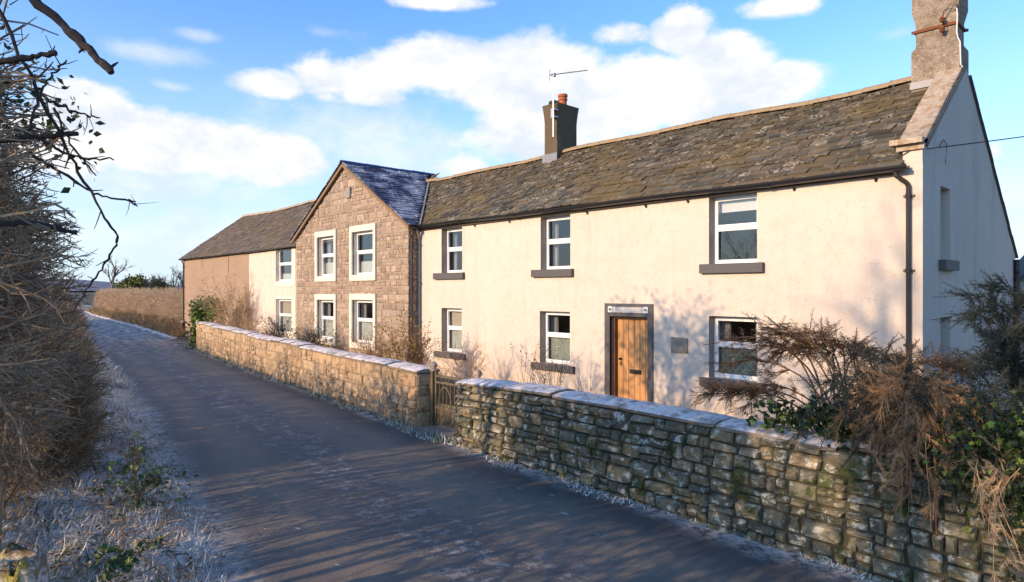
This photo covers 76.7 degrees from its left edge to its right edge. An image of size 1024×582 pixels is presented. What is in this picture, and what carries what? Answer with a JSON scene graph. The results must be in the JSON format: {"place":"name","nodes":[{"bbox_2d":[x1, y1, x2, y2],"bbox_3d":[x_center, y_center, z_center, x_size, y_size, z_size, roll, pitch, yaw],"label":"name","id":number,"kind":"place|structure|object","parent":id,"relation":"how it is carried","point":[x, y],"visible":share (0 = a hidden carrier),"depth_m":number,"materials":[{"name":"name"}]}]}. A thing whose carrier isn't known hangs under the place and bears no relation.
{"place":"outdoors","nodes":[
{"label":"outdoors","id":0,"kind":"place"},
{"bbox_2d":[43,279,182,291],"bbox_3d":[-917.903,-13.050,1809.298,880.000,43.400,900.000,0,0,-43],"label":"hill","id":1,"kind":"structure","parent":0,"point":[101,285],"depth_m":1438.84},
{"bbox_2d":[2,337,235,581],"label":"verge","id":2,"kind":"structure","parent":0,"point":[180,554],"depth_m":6.95,"materials":[{"name":"plant"}]},
{"bbox_2d":[0,540,47,581],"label":"tree stump","id":3,"kind":"object","parent":2,"relation":"on","point":[18,563],"visible":1,"depth_m":4.33,"materials":[{"name":"grey wood"}]},
{"bbox_2d":[0,0,153,552],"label":"tall hedge","id":4,"kind":"object","parent":2,"relation":"on","point":[28,377],"visible":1,"depth_m":3.85,"materials":[{"name":"brown plant"}]},
{"bbox_2d":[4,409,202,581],"bbox_3d":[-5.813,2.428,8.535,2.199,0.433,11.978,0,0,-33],"label":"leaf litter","id":5,"kind":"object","parent":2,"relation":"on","point":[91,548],"visible":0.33,"depth_m":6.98,"materials":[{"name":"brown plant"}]},
{"bbox_2d":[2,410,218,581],"bbox_3d":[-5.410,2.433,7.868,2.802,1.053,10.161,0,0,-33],"label":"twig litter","id":6,"kind":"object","parent":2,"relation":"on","point":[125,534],"visible":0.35,"depth_m":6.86,"materials":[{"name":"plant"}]},
{"bbox_2d":[82,535,165,581],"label":"bramble","id":7,"kind":"object","parent":2,"relation":"on","point":[121,559],"visible":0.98,"depth_m":5.71,"materials":[{"name":"green plant"}]},
{"bbox_2d":[107,432,149,485],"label":"bramble","id":8,"kind":"object","parent":2,"relation":"on","point":[137,463],"visible":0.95,"depth_m":8.19,"materials":[{"name":"green plant"}]},
{"bbox_2d":[88,463,202,517],"bbox_3d":[-4.368,2.284,7.676,1.233,0.500,1.134,0,0,30],"label":"bramble","id":9,"kind":"object","parent":2,"relation":"on","point":[153,480],"visible":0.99,"depth_m":7.57,"materials":[{"name":"green plant"}]},
{"bbox_2d":[84,310,183,338],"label":"verge","id":10,"kind":"structure","parent":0,"point":[154,331],"depth_m":47.03,"materials":[{"name":"white plant"}]},
{"bbox_2d":[84,306,187,337],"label":"dead grass","id":11,"kind":"structure","parent":0,"point":[171,327],"depth_m":47.61,"materials":[{"name":"brown plant"}]},
{"bbox_2d":[176,337,457,439],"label":"garden ground","id":12,"kind":"structure","parent":0,"point":[186,339],"depth_m":16.40,"materials":[{"name":"soil"}]},
{"bbox_2d":[185,300,231,325],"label":"garden shrub","id":13,"kind":"object","parent":12,"relation":"on","point":[215,316],"visible":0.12,"depth_m":30.21,"materials":[{"name":"plant"}]},
{"bbox_2d":[195,270,256,329],"bbox_3d":[-12.488,0.748,28.655,3.617,3.722,3.084,0,0,-43],"label":"garden shrub","id":14,"kind":"object","parent":12,"relation":"on","point":[226,306],"visible":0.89,"depth_m":28.59,"materials":[{"name":"brown plant"}]},
{"bbox_2d":[226,301,287,334],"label":"garden shrub","id":15,"kind":"object","parent":12,"relation":"on","point":[247,323],"visible":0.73,"depth_m":26.69,"materials":[{"name":"brown plant"}]},
{"bbox_2d":[257,311,303,338],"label":"garden shrub","id":16,"kind":"object","parent":12,"relation":"on","point":[281,328],"visible":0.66,"depth_m":23.67,"materials":[{"name":"brown plant"}]},
{"bbox_2d":[278,316,339,347],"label":"garden shrub","id":17,"kind":"object","parent":12,"relation":"on","point":[314,339],"visible":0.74,"depth_m":21.89,"materials":[{"name":"brown plant"}]},
{"bbox_2d":[339,319,400,356],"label":"garden shrub","id":18,"kind":"object","parent":12,"relation":"on","point":[369,347],"visible":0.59,"depth_m":18.44,"materials":[{"name":"brown plant"}]},
{"bbox_2d":[351,307,451,367],"bbox_3d":[-2.777,1.508,16.877,1.906,2.194,2.070,0,0,24],"label":"garden shrub","id":19,"kind":"object","parent":12,"relation":"on","point":[404,347],"visible":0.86,"depth_m":16.86,"materials":[{"name":"brown plant"}]},
{"bbox_2d":[412,358,459,386],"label":"dry fern","id":20,"kind":"object","parent":12,"relation":"on","point":[441,373],"visible":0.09,"depth_m":15.83,"materials":[{"name":"brown plant"}]},
{"bbox_2d":[410,357,463,405],"bbox_3d":[-1.565,2.158,14.010,2.017,1.686,1.926,0,0,-28],"label":"dry fern","id":21,"kind":"object","parent":12,"relation":"on","point":[451,381],"visible":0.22,"depth_m":14.21,"materials":[{"name":"brown plant"}]},
{"bbox_2d":[421,337,489,378],"bbox_3d":[-1.371,1.840,16.191,1.908,1.526,1.232,0,0,-10],"label":"garden shrub","id":22,"kind":"object","parent":12,"relation":"on","point":[471,363],"visible":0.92,"depth_m":16.16,"materials":[{"name":"brown plant"}]},
{"bbox_2d":[505,340,542,382],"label":"rose bush","id":23,"kind":"object","parent":12,"relation":"on","point":[525,362],"visible":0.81,"depth_m":14.63,"materials":[{"name":"brown plant"}]},
{"bbox_2d":[521,334,585,385],"bbox_3d":[0.724,1.756,14.252,1.500,1.694,1.497,0,0,-43],"label":"rose bush","id":24,"kind":"object","parent":12,"relation":"on","point":[541,376],"visible":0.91,"depth_m":14.18,"materials":[{"name":"brown plant"}]},
{"bbox_2d":[689,308,985,435],"bbox_3d":[3.656,1.279,7.628,3.043,2.152,1.719,0,0,27],"label":"cotoneaster","id":25,"kind":"object","parent":12,"relation":"on","point":[804,341],"visible":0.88,"depth_m":7.55,"materials":[{"name":"brown plant"}]},
{"bbox_2d":[924,270,1023,447],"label":"dark shrub","id":26,"kind":"object","parent":12,"relation":"on","point":[1008,351],"visible":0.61,"depth_m":7.24,"materials":[{"name":"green plant"}]},
{"bbox_2d":[77,305,877,581],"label":"road","id":27,"kind":"structure","parent":0,"point":[296,484],"depth_m":7.87,"materials":[{"name":"grey asphalt"}]},
{"bbox_2d":[171,338,475,447],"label":"verge","id":28,"kind":"structure","parent":27,"relation":"on","point":[440,437],"depth_m":15.45,"materials":[{"name":"grey plant"}]},
{"bbox_2d":[204,354,892,581],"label":"frosted grass","id":29,"kind":"structure","parent":27,"relation":"on","point":[673,514],"depth_m":8.37,"materials":[{"name":"white plant"}]},
{"bbox_2d":[0,0,1023,285],"label":"sky","id":30,"kind":"structure","parent":0,"point":[214,113],"materials":[{"name":"blue"}]},
{"bbox_2d":[69,292,1018,446],"bbox_3d":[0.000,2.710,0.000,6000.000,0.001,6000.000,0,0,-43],"label":"ground","id":31,"kind":"structure","parent":0,"point":[91,296],"depth_m":269.66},
{"bbox_2d":[0,25,104,244],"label":"hedge tree","id":32,"kind":"object","parent":31,"relation":"on","point":[49,125],"visible":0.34,"depth_m":7.30,"materials":[{"name":"brown plant"}]},
{"bbox_2d":[4,275,121,489],"bbox_3d":[-23.735,1.436,33.120,3.767,4.459,62.000,0,0,-36],"label":"hedge","id":33,"kind":"object","parent":31,"relation":"on","point":[80,435],"visible":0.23,"depth_m":8.76,"materials":[{"name":"brown plant"}]},
{"bbox_2d":[102,255,132,288],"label":"bare tree","id":34,"kind":"object","parent":31,"relation":"on","point":[114,272],"visible":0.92,"depth_m":130.51,"materials":[{"name":"plant"}]},
{"bbox_2d":[92,286,182,319],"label":"field hedge","id":35,"kind":"object","parent":31,"relation":"on","point":[149,301],"visible":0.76,"depth_m":54.94,"materials":[{"name":"brown plant"}]},
{"bbox_2d":[112,270,171,292],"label":"evergreen bush","id":36,"kind":"object","parent":31,"relation":"on","point":[130,282],"visible":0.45,"depth_m":97.14,"materials":[{"name":"green plant"}]},
{"bbox_2d":[143,273,176,290],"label":"bare bush","id":37,"kind":"object","parent":31,"relation":"on","point":[150,285],"visible":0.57,"depth_m":97.57,"materials":[{"name":"plant"}]},
{"bbox_2d":[157,265,182,299],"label":"bare tree","id":38,"kind":"object","parent":31,"relation":"on","point":[180,277],"visible":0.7,"depth_m":96.42,"materials":[{"name":"plant"}]},
{"bbox_2d":[178,173,439,339],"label":"barn range","id":39,"kind":"structure","parent":31,"relation":"on","point":[260,246],"depth_m":30.39,"materials":[{"name":"beige paint"}]},
{"bbox_2d":[279,248,291,280],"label":"window","id":40,"kind":"structure","parent":39,"relation":"in","point":[286,277],"depth_m":27.09,"materials":[{"name":"white glass"}]},
{"bbox_2d":[279,299,291,333],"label":"window","id":41,"kind":"structure","parent":39,"relation":"in","point":[286,303],"depth_m":27.05,"materials":[{"name":"white glass"}]},
{"bbox_2d":[196,321,439,428],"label":"garden wall","id":42,"kind":"structure","parent":31,"relation":"on","point":[398,390],"depth_m":15.70,"materials":[{"name":"stone"}]},
{"bbox_2d":[185,295,208,348],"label":"ivy","id":43,"kind":"object","parent":42,"relation":"attached to","point":[195,316],"visible":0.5,"depth_m":29.18,"materials":[{"name":"green plant"}]},
{"bbox_2d":[199,293,227,322],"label":"ivy","id":44,"kind":"object","parent":42,"relation":"attached to","point":[211,313],"visible":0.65,"depth_m":29.06,"materials":[{"name":"green plant"}]},
{"bbox_2d":[289,160,435,363],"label":"stone house","id":45,"kind":"structure","parent":31,"relation":"on","point":[366,278],"depth_m":21.79,"materials":[{"name":"stone"}]},
{"bbox_2d":[322,236,332,275],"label":"window","id":46,"kind":"structure","parent":45,"relation":"in","point":[328,265],"depth_m":23.64,"materials":[{"name":"white glass"}]},
{"bbox_2d":[322,300,332,338],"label":"window","id":47,"kind":"structure","parent":45,"relation":"in","point":[327,318],"depth_m":23.61,"materials":[{"name":"white glass"}]},
{"bbox_2d":[357,231,372,274],"bbox_3d":[-4.735,-1.250,21.379,0.160,1.440,1.360,0,0,-43],"label":"window","id":48,"kind":"structure","parent":45,"relation":"in","point":[366,267],"depth_m":21.62,"materials":[{"name":"white glass"}]},
{"bbox_2d":[357,300,372,343],"bbox_3d":[-4.699,1.005,21.412,0.258,1.430,1.360,0,0,-43],"label":"window","id":49,"kind":"structure","parent":45,"relation":"in","point":[365,322],"depth_m":21.69,"materials":[{"name":"white glass"}]},
{"bbox_2d":[414,424,457,440],"bbox_3d":[-1.151,2.647,11.957,0.600,0.105,1.420,0,0,-43],"label":"gate step","id":50,"kind":"object","parent":31,"relation":"on","point":[447,431],"visible":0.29,"depth_m":12.12,"materials":[{"name":"stone"}]},
{"bbox_2d":[429,361,437,425],"bbox_3d":[-1.526,2.058,12.537,0.170,1.385,0.170,0,0,-43],"label":"gate post","id":51,"kind":"object","parent":50,"relation":"on","point":[432,366],"visible":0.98,"depth_m":12.47,"materials":[{"name":"stone"}]},
{"bbox_2d":[435,371,462,427],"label":"garden gate","id":52,"kind":"structure","parent":51,"relation":"attached to","point":[445,415],"depth_m":12.26,"materials":[{"name":"wood"}]},
{"bbox_2d":[473,370,481,377],"bbox_3d":[-0.614,2.078,11.556,0.170,1.345,0.170,0,0,-43],"label":"gate post","id":53,"kind":"object","parent":31,"relation":"on","point":[477,373],"visible":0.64,"depth_m":11.50,"materials":[{"name":"stone"}]},
{"bbox_2d":[414,0,1021,435],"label":"rendered cottage","id":54,"kind":"structure","parent":31,"relation":"on","point":[646,266],"depth_m":12.83,"materials":[{"name":"white paint"}]},
{"bbox_2d":[433,228,464,278],"bbox_3d":[-1.654,-1.070,18.591,0.520,1.460,1.380,0,0,-43],"label":"window","id":55,"kind":"structure","parent":54,"relation":"in","point":[451,274],"depth_m":18.76,"materials":[{"name":"white glass"}]},
{"bbox_2d":[434,308,465,359],"bbox_3d":[-1.662,1.200,18.528,0.422,1.420,1.400,0,0,-43],"label":"window","id":56,"kind":"structure","parent":54,"relation":"in","point":[455,327],"depth_m":18.72,"materials":[{"name":"white glass"}]},
{"bbox_2d":[531,215,573,276],"bbox_3d":[1.108,-1.070,15.622,0.520,1.460,1.330,0,0,-43],"label":"window","id":57,"kind":"structure","parent":54,"relation":"in","point":[555,270],"depth_m":15.81,"materials":[{"name":"white glass"}]},
{"bbox_2d":[531,311,574,373],"bbox_3d":[1.118,1.200,15.611,0.519,1.420,1.380,0,0,-43],"label":"window","id":58,"kind":"structure","parent":54,"relation":"in","point":[553,341],"depth_m":15.80,"materials":[{"name":"white glass"}]},
{"bbox_2d":[549,70,587,136],"bbox_3d":[1.610,-5.370,18.524,1.111,1.940,0.244,0,0,-7],"label":"tv aerial","id":59,"kind":"object","parent":54,"relation":"attached to","point":[553,109],"visible":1,"depth_m":18.45,"materials":[{"name":"metal"}]},
{"bbox_2d":[618,318,646,400],"bbox_3d":[2.637,1.580,13.991,0.122,1.960,0.900,0,0,-43],"label":"door","id":60,"kind":"structure","parent":54,"relation":"in","point":[632,333],"depth_m":14.03,"materials":[{"name":"brown wood"}]},
{"bbox_2d":[699,193,764,273],"bbox_3d":[4.200,-1.080,12.202,0.390,1.480,1.270,0,0,-43],"label":"window","id":61,"kind":"structure","parent":54,"relation":"in","point":[743,202],"depth_m":12.29,"materials":[{"name":"white plastic"}]},
{"bbox_2d":[699,316,764,389],"bbox_3d":[4.246,1.160,12.245,0.517,1.360,1.270,0,0,-43],"label":"window","id":62,"kind":"structure","parent":54,"relation":"in","point":[724,322],"depth_m":12.42,"materials":[{"name":"white glass"}]},
{"bbox_2d":[897,136,1023,162],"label":"overhead cable","id":63,"kind":"object","parent":54,"relation":"attached to","point":[963,144],"visible":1,"depth_m":10.01,"materials":[{"name":"black metal"}]},
{"bbox_2d":[454,378,1023,581],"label":"garden wall","id":64,"kind":"structure","parent":31,"relation":"on","point":[743,478],"depth_m":6.96,"materials":[{"name":"stone"}]},
{"bbox_2d":[744,390,876,462],"bbox_3d":[3.033,1.315,6.519,0.653,0.660,1.634,0,0,-43],"label":"ivy","id":65,"kind":"object","parent":64,"relation":"on","point":[812,420],"visible":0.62,"depth_m":6.53,"materials":[{"name":"green plant"}]},
{"bbox_2d":[780,331,1023,581],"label":"hanging shrub","id":66,"kind":"object","parent":64,"relation":"hanging from","point":[883,410],"visible":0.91,"depth_m":5.58,"materials":[{"name":"brown plant"}]},
{"bbox_2d":[881,383,1023,580],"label":"ivy","id":67,"kind":"object","parent":64,"relation":"attached to","point":[1010,444],"visible":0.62,"depth_m":5.19,"materials":[{"name":"green plant"}]},
{"bbox_2d":[1020,255,1023,362],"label":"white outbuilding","id":68,"kind":"structure","parent":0,"point":[1022,269],"depth_m":16.38,"materials":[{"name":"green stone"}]}
]}

